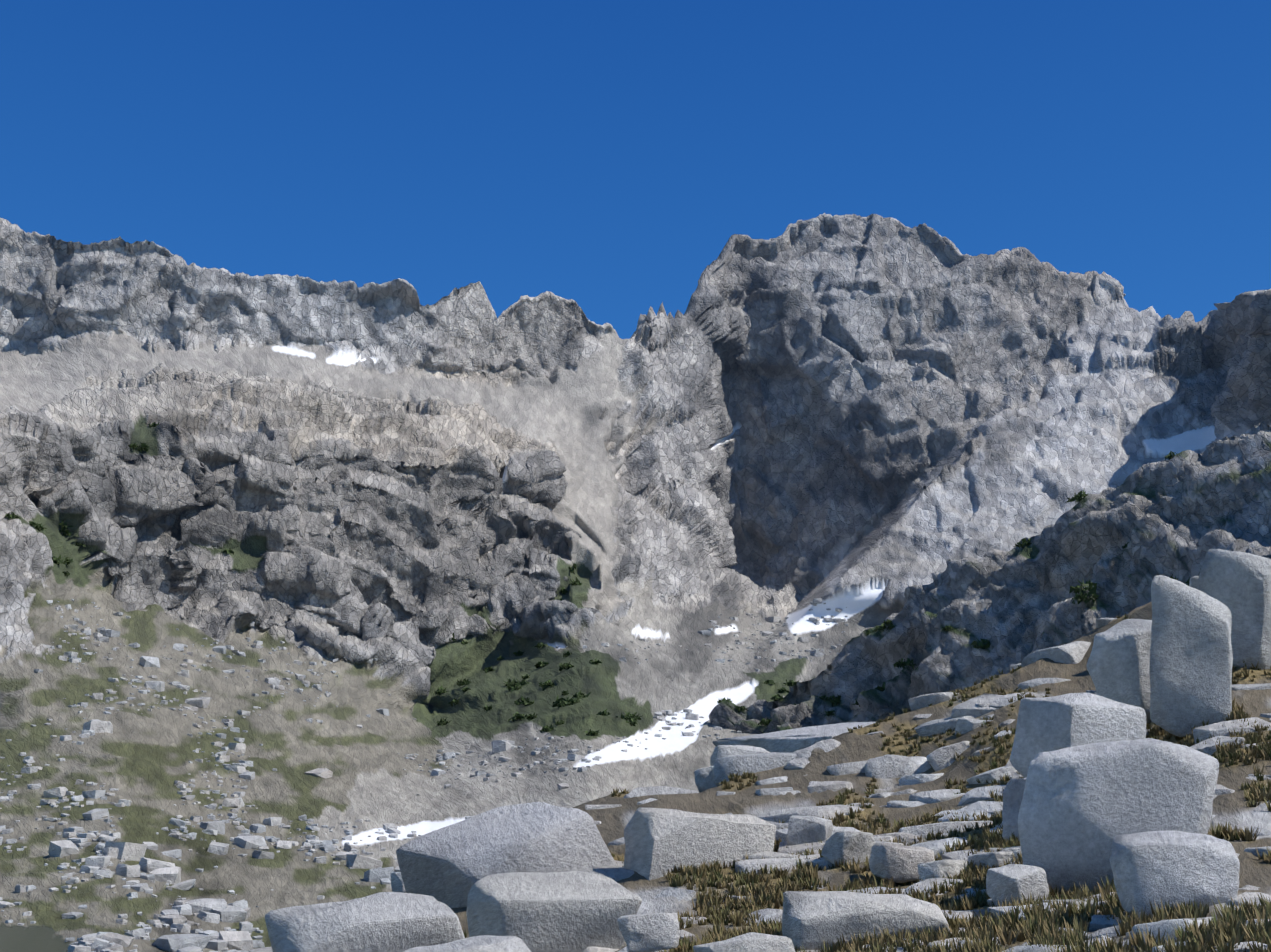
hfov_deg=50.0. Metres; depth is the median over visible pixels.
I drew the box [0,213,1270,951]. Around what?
cirque terrain
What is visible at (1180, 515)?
ridge rock
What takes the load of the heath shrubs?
on the cirque terrain at (866, 421)
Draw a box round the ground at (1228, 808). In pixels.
[404,602,1270,951]
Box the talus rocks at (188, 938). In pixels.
[0,598,847,951]
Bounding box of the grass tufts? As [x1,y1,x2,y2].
[462,613,1270,951]
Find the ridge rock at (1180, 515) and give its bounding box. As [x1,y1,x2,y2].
[709,421,1270,733]
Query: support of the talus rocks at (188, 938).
on the cirque terrain at (866, 421)
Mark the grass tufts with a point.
(1042, 925)
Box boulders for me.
[249,549,1270,951]
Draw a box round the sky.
[0,0,1270,338]
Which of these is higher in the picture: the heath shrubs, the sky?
the sky
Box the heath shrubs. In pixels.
[5,422,1199,735]
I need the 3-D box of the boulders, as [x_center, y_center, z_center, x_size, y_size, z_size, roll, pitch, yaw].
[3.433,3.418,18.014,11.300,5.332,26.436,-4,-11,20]
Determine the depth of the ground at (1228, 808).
17.73 m

